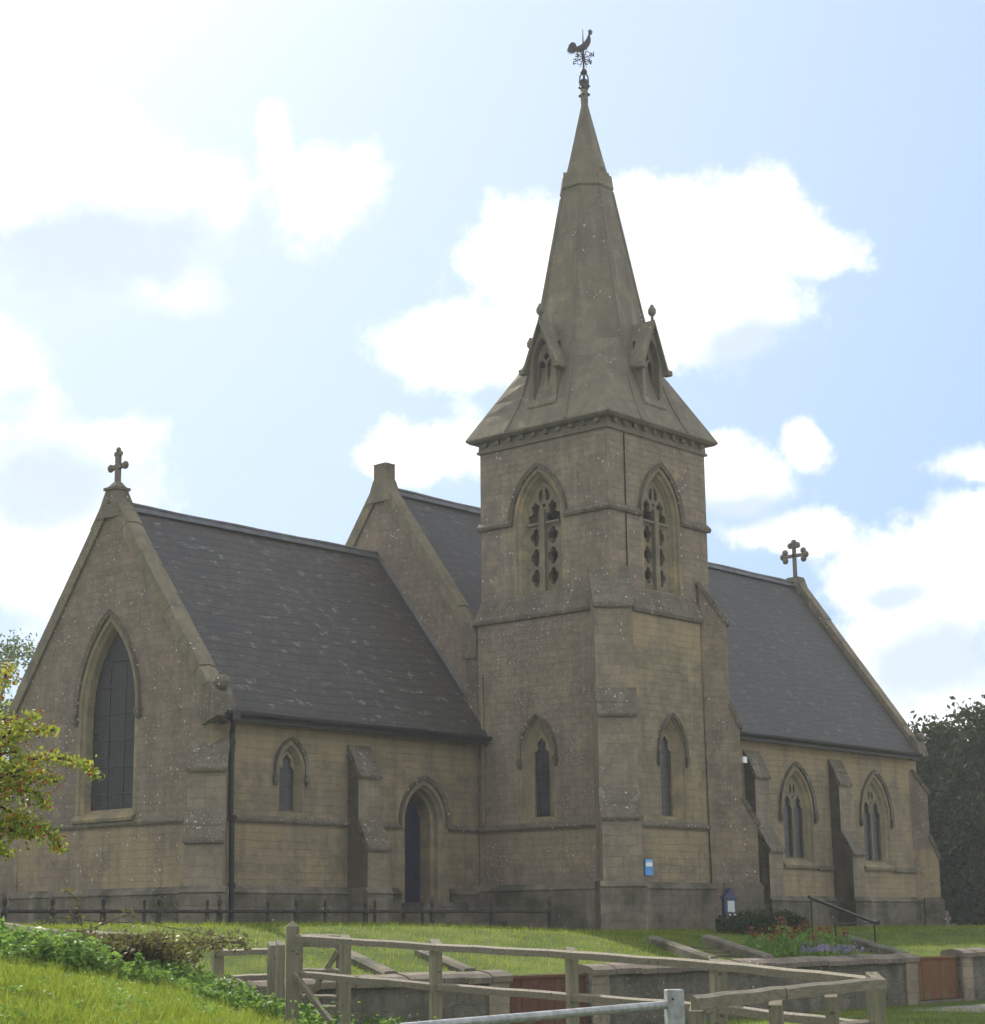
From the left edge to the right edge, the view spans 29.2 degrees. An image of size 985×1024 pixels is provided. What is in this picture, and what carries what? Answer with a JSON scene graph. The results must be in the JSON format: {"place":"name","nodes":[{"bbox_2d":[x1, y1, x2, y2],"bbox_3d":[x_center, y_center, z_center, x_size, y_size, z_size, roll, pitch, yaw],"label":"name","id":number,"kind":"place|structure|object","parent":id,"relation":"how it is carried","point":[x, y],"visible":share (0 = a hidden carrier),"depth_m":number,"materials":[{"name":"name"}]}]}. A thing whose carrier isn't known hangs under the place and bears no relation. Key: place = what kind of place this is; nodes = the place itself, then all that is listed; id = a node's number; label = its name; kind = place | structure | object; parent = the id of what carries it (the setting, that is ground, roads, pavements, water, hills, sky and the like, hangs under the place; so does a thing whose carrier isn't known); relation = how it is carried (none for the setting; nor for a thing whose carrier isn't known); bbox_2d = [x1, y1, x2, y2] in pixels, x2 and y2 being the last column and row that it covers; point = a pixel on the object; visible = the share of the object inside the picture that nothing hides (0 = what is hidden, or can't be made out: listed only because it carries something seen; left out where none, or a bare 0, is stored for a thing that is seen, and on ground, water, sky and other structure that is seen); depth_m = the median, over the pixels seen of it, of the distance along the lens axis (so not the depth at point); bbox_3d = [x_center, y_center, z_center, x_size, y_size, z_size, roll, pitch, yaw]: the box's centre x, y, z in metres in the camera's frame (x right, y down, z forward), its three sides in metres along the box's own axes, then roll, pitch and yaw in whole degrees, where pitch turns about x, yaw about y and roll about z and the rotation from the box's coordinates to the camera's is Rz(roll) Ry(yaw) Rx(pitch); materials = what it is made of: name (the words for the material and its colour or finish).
{"place":"outdoors","nodes":[
{"label":"outdoors","id":0,"kind":"place"},
{"bbox_2d":[0,918,984,1023],"bbox_3d":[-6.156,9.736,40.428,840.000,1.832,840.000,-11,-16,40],"label":"ground","id":1,"kind":"structure","parent":0,"point":[425,964],"depth_m":34.32,"materials":[{"name":"green plant"}]},
{"bbox_2d":[0,628,38,763],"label":"broadleaf tree","id":2,"kind":"object","parent":1,"relation":"on","point":[11,654],"visible":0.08,"depth_m":82.02,"materials":[{"name":"green plant"}]},
{"bbox_2d":[0,657,104,861],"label":"hawthorn tree","id":3,"kind":"object","parent":1,"relation":"on","point":[17,819],"visible":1,"depth_m":14.81,"materials":[{"name":"green plant"}]},
{"bbox_2d":[21,887,257,982],"bbox_3d":[-4.442,5.657,24.186,1.391,1.708,4.545,-11,-16,40],"label":"bramble bush","id":4,"kind":"object","parent":1,"relation":"on","point":[126,946],"visible":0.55,"depth_m":24.46,"materials":[{"name":"green plant"}]},
{"bbox_2d":[0,951,316,1023],"bbox_3d":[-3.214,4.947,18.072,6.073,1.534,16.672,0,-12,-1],"label":"field grass","id":5,"kind":"structure","parent":1,"relation":"on","point":[205,1015],"depth_m":16.78,"materials":[{"name":"green plant"}]},
{"bbox_2d":[0,916,406,1023],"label":"nettles","id":6,"kind":"object","parent":1,"relation":"on","point":[22,942],"visible":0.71,"depth_m":22.59,"materials":[{"name":"green plant"}]},
{"bbox_2d":[0,962,436,1023],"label":"weeds","id":7,"kind":"object","parent":1,"relation":"on","point":[202,1004],"visible":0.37,"depth_m":17.27,"materials":[{"name":"green plant"}]},
{"bbox_2d":[211,941,284,1001],"bbox_3d":[-3.368,6.570,26.029,0.206,1.318,2.394,7,-14,-31],"label":"wooden fence","id":8,"kind":"object","parent":1,"relation":"on","point":[274,952],"visible":0.55,"depth_m":25.52,"materials":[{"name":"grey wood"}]},
{"bbox_2d":[74,899,423,925],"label":"railing posts","id":9,"kind":"object","parent":1,"relation":"on","point":[268,914],"visible":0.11,"depth_m":38.57,"materials":[{"name":"black metal"}]},
{"bbox_2d":[0,922,512,1023],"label":"churchyard wall","id":10,"kind":"structure","parent":1,"relation":"on","point":[387,1002],"depth_m":28.55,"materials":[{"name":"stone"}]},
{"bbox_2d":[509,973,586,1023],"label":"board gate","id":11,"kind":"structure","parent":10,"relation":"attached to","point":[553,982],"depth_m":30.91,"materials":[{"name":"wood"}]},
{"bbox_2d":[0,896,552,929],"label":"iron railing","id":12,"kind":"object","parent":1,"relation":"on","point":[158,912],"visible":1,"depth_m":35.65,"materials":[{"name":"black metal"}]},
{"bbox_2d":[285,921,333,1023],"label":"gate post","id":13,"kind":"object","parent":1,"relation":"on","point":[294,981],"visible":1,"depth_m":24.04,"materials":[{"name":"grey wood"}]},
{"bbox_2d":[299,934,339,1013],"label":"wicket gate","id":14,"kind":"structure","parent":1,"relation":"on","point":[329,969],"depth_m":25.10,"materials":[{"name":"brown wood"}]},
{"bbox_2d":[351,950,476,974],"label":"stone steps","id":15,"kind":"structure","parent":1,"relation":"on","point":[365,963],"depth_m":30.13,"materials":[{"name":"grey stone"}]},
{"bbox_2d":[0,74,944,931],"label":"church","id":16,"kind":"structure","parent":1,"relation":"on","point":[570,670],"depth_m":46.99,"materials":[{"name":"stone"}]},
{"bbox_2d":[70,609,141,823],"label":"east window","id":17,"kind":"structure","parent":16,"relation":"in","point":[118,708],"depth_m":44.27,"materials":[{"name":"glass"}]},
{"bbox_2d":[273,737,310,816],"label":"lancet window","id":18,"kind":"structure","parent":16,"relation":"in","point":[289,778],"depth_m":43.27,"materials":[{"name":"stone"}]},
{"bbox_2d":[398,775,451,902],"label":"door","id":19,"kind":"structure","parent":16,"relation":"in","point":[421,811],"depth_m":46.58,"materials":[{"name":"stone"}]},
{"bbox_2d":[516,713,557,822],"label":"lancet window","id":20,"kind":"structure","parent":16,"relation":"in","point":[537,761],"depth_m":46.85,"materials":[{"name":"stone"}]},
{"bbox_2d":[508,462,566,595],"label":"belfry window","id":21,"kind":"structure","parent":16,"relation":"in","point":[537,486],"depth_m":48.23,"materials":[{"name":"stone"}]},
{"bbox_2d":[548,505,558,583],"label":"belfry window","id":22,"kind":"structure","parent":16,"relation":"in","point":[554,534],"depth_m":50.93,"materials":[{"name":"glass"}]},
{"bbox_2d":[567,29,593,78],"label":"weathervane","id":23,"kind":"object","parent":16,"relation":"on","point":[573,48],"visible":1,"depth_m":52.40,"materials":[{"name":"black metal"}]},
{"bbox_2d":[644,859,652,874],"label":"wall sign","id":24,"kind":"object","parent":16,"relation":"attached to","point":[648,865],"visible":1,"depth_m":45.43,"materials":[{"name":"blue metal"}]},
{"bbox_2d":[638,462,684,594],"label":"belfry window","id":25,"kind":"structure","parent":16,"relation":"in","point":[662,544],"depth_m":48.45,"materials":[{"name":"stone"}]},
{"bbox_2d":[657,712,690,820],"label":"lancet window","id":26,"kind":"structure","parent":16,"relation":"in","point":[671,752],"depth_m":47.12,"materials":[{"name":"stone"}]},
{"bbox_2d":[741,756,746,762],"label":"floodlight","id":27,"kind":"object","parent":16,"relation":"attached to","point":[743,759],"visible":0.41,"depth_m":55.29,"materials":[{"name":"white paint"}]},
{"bbox_2d":[778,761,818,867],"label":"traceried window","id":28,"kind":"structure","parent":16,"relation":"in","point":[796,808],"depth_m":57.89,"materials":[{"name":"stone"}]},
{"bbox_2d":[859,770,895,870],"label":"traceried window","id":29,"kind":"structure","parent":16,"relation":"in","point":[876,821],"depth_m":61.35,"materials":[{"name":"stone"}]},
{"bbox_2d":[398,989,684,1023],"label":"field gate","id":30,"kind":"structure","parent":1,"relation":"on","point":[672,1004],"depth_m":10.52,"materials":[{"name":"metal"}]},
{"bbox_2d":[295,934,886,1023],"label":"wooden fence","id":31,"kind":"object","parent":1,"relation":"on","point":[572,996],"visible":0.91,"depth_m":20.40,"materials":[{"name":"beige wood"}]},
{"bbox_2d":[648,935,773,959],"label":"stone steps","id":32,"kind":"structure","parent":1,"relation":"on","point":[723,945],"depth_m":37.63,"materials":[{"name":"grey stone"}]},
{"bbox_2d":[720,888,737,927],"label":"notice board","id":33,"kind":"object","parent":1,"relation":"on","point":[728,896],"visible":0.42,"depth_m":45.96,"materials":[{"name":"blue paint"}]},
{"bbox_2d":[578,953,919,1023],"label":"churchyard wall","id":34,"kind":"structure","parent":1,"relation":"on","point":[898,972],"depth_m":35.29,"materials":[{"name":"stone"}]},
{"bbox_2d":[741,926,768,950],"bbox_3d":[5.324,8.752,38.523,0.554,0.634,0.541,-7,-14,25],"label":"flowering plant","id":35,"kind":"object","parent":1,"relation":"on","point":[751,939],"visible":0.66,"depth_m":38.49,"materials":[{"name":"green plant"}]},
{"bbox_2d":[714,907,809,935],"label":"clipped shrub","id":36,"kind":"object","parent":1,"relation":"on","point":[740,925],"visible":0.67,"depth_m":43.17,"materials":[{"name":"green plant"}]},
{"bbox_2d":[754,928,769,950],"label":"flowering plant","id":37,"kind":"object","parent":1,"relation":"on","point":[762,947],"visible":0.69,"depth_m":39.47,"materials":[{"name":"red plant"}]},
{"bbox_2d":[756,932,783,957],"bbox_3d":[5.590,8.773,38.197,0.491,0.575,0.503,7,-15,-32],"label":"flowering plant","id":38,"kind":"object","parent":1,"relation":"on","point":[772,950],"visible":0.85,"depth_m":38.18,"materials":[{"name":"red plant"}]},
{"bbox_2d":[762,924,787,954],"bbox_3d":[5.883,8.857,39.133,0.572,0.655,0.559,3,-13,-17],"label":"flowering plant","id":39,"kind":"object","parent":1,"relation":"on","point":[779,943],"visible":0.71,"depth_m":39.17,"materials":[{"name":"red plant"}]},
{"bbox_2d":[768,916,799,949],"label":"flowering plant","id":40,"kind":"object","parent":1,"relation":"on","point":[784,926],"visible":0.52,"depth_m":40.13,"materials":[{"name":"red plant"}]},
{"bbox_2d":[689,977,886,1023],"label":"wooden fence","id":41,"kind":"object","parent":1,"relation":"on","point":[773,996],"visible":1,"depth_m":14.14,"materials":[{"name":"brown wood"}]},
{"bbox_2d":[780,927,806,956],"bbox_3d":[6.135,8.841,38.782,0.585,0.669,0.571,-4,-13,13],"label":"flowering plant","id":42,"kind":"object","parent":1,"relation":"on","point":[792,951],"visible":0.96,"depth_m":38.69,"materials":[{"name":"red plant"}]},
{"bbox_2d":[788,924,809,954],"bbox_3d":[6.414,9.013,39.844,0.570,0.668,0.584,-7,-14,28],"label":"flowering plant","id":43,"kind":"object","parent":1,"relation":"on","point":[799,945],"visible":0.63,"depth_m":39.79,"materials":[{"name":"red plant"}]},
{"bbox_2d":[788,919,813,947],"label":"flowering plant","id":44,"kind":"object","parent":1,"relation":"on","point":[806,929],"visible":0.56,"depth_m":40.76,"materials":[{"name":"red plant"}]},
{"bbox_2d":[796,947,822,955],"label":"flowering plant","id":45,"kind":"object","parent":1,"relation":"on","point":[807,951],"visible":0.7,"depth_m":38.59,"materials":[{"name":"purple plant"}]},
{"bbox_2d":[801,932,824,955],"bbox_3d":[6.696,9.004,39.344,0.491,0.561,0.479,6,-14,-29],"label":"flowering plant","id":46,"kind":"object","parent":1,"relation":"on","point":[812,940],"visible":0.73,"depth_m":39.39,"materials":[{"name":"green plant"}]},
{"bbox_2d":[799,941,827,954],"bbox_3d":[6.719,9.119,39.421,0.746,0.379,0.544,4,-13,-21],"label":"flowering plant","id":47,"kind":"object","parent":1,"relation":"on","point":[804,943],"visible":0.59,"depth_m":39.41,"materials":[{"name":"purple plant"}]},
{"bbox_2d":[810,947,827,955],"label":"flowering plant","id":48,"kind":"object","parent":1,"relation":"on","point":[815,952],"visible":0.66,"depth_m":38.86,"materials":[{"name":"purple plant"}]},
{"bbox_2d":[802,945,837,955],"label":"flowering plant","id":49,"kind":"object","parent":1,"relation":"on","point":[826,948],"visible":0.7,"depth_m":38.59,"materials":[{"name":"purple plant"}]},
{"bbox_2d":[806,923,835,952],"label":"flowering plant","id":50,"kind":"object","parent":1,"relation":"on","point":[824,934],"visible":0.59,"depth_m":40.45,"materials":[{"name":"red plant"}]},
{"bbox_2d":[822,924,840,949],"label":"flowering plant","id":51,"kind":"object","parent":1,"relation":"on","point":[830,940],"visible":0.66,"depth_m":41.40,"materials":[{"name":"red plant"}]},
{"bbox_2d":[828,945,840,955],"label":"flowering plant","id":52,"kind":"object","parent":1,"relation":"on","point":[832,951],"visible":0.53,"depth_m":39.63,"materials":[{"name":"purple plant"}]},
{"bbox_2d":[831,944,851,954],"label":"flowering plant","id":53,"kind":"object","parent":1,"relation":"on","point":[841,946],"visible":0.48,"depth_m":40.04,"materials":[{"name":"purple plant"}]},
{"bbox_2d":[830,928,853,954],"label":"flowering plant","id":54,"kind":"object","parent":1,"relation":"on","point":[841,939],"visible":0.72,"depth_m":40.23,"materials":[{"name":"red plant"}]},
{"bbox_2d":[807,895,879,946],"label":"handrail","id":55,"kind":"object","parent":1,"relation":"on","point":[876,922],"visible":0.84,"depth_m":41.85,"materials":[{"name":"black metal"}]},
{"bbox_2d":[837,948,862,955],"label":"flowering plant","id":56,"kind":"object","parent":1,"relation":"on","point":[846,951],"visible":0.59,"depth_m":39.41,"materials":[{"name":"purple plant"}]},
{"bbox_2d":[837,945,864,954],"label":"flowering plant","id":57,"kind":"object","parent":1,"relation":"on","point":[844,947],"visible":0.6,"depth_m":39.66,"materials":[{"name":"purple plant"}]},
{"bbox_2d":[829,934,907,953],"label":"stone steps","id":58,"kind":"structure","parent":1,"relation":"on","point":[871,946],"depth_m":41.80,"materials":[{"name":"grey stone"}]},
{"bbox_2d":[908,710,984,924],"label":"conifer tree","id":59,"kind":"object","parent":1,"relation":"on","point":[926,770],"visible":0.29,"depth_m":84.03,"materials":[{"name":"green plant"}]},
{"bbox_2d":[937,911,955,926],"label":"headstone","id":60,"kind":"object","parent":1,"relation":"on","point":[945,918],"visible":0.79,"depth_m":56.01,"materials":[{"name":"stone"}]},
{"bbox_2d":[924,694,984,925],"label":"conifer tree","id":61,"kind":"object","parent":1,"relation":"on","point":[974,872],"visible":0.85,"depth_m":82.04,"materials":[{"name":"green plant"}]},
{"bbox_2d":[940,947,984,1000],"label":"churchyard wall","id":62,"kind":"structure","parent":1,"relation":"on","point":[971,972],"depth_m":41.58,"materials":[{"name":"stone"}]},
{"bbox_2d":[917,956,965,1004],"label":"board gate","id":63,"kind":"structure","parent":62,"relation":"attached to","point":[937,977],"depth_m":40.69,"materials":[{"name":"orange wood"}]},
{"bbox_2d":[0,0,984,762],"label":"sky","id":64,"kind":"structure","parent":0,"point":[267,255],"materials":[{"name":"blue"}]},
{"bbox_2d":[609,923,984,962],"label":"lawn grass","id":65,"kind":"structure","parent":0,"point":[882,927],"depth_m":45.19,"materials":[{"name":"green plant"}]},
{"bbox_2d":[652,1000,984,1023],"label":"lane grass","id":66,"kind":"structure","parent":0,"point":[897,1015],"depth_m":34.48,"materials":[{"name":"green plant"}]}
]}

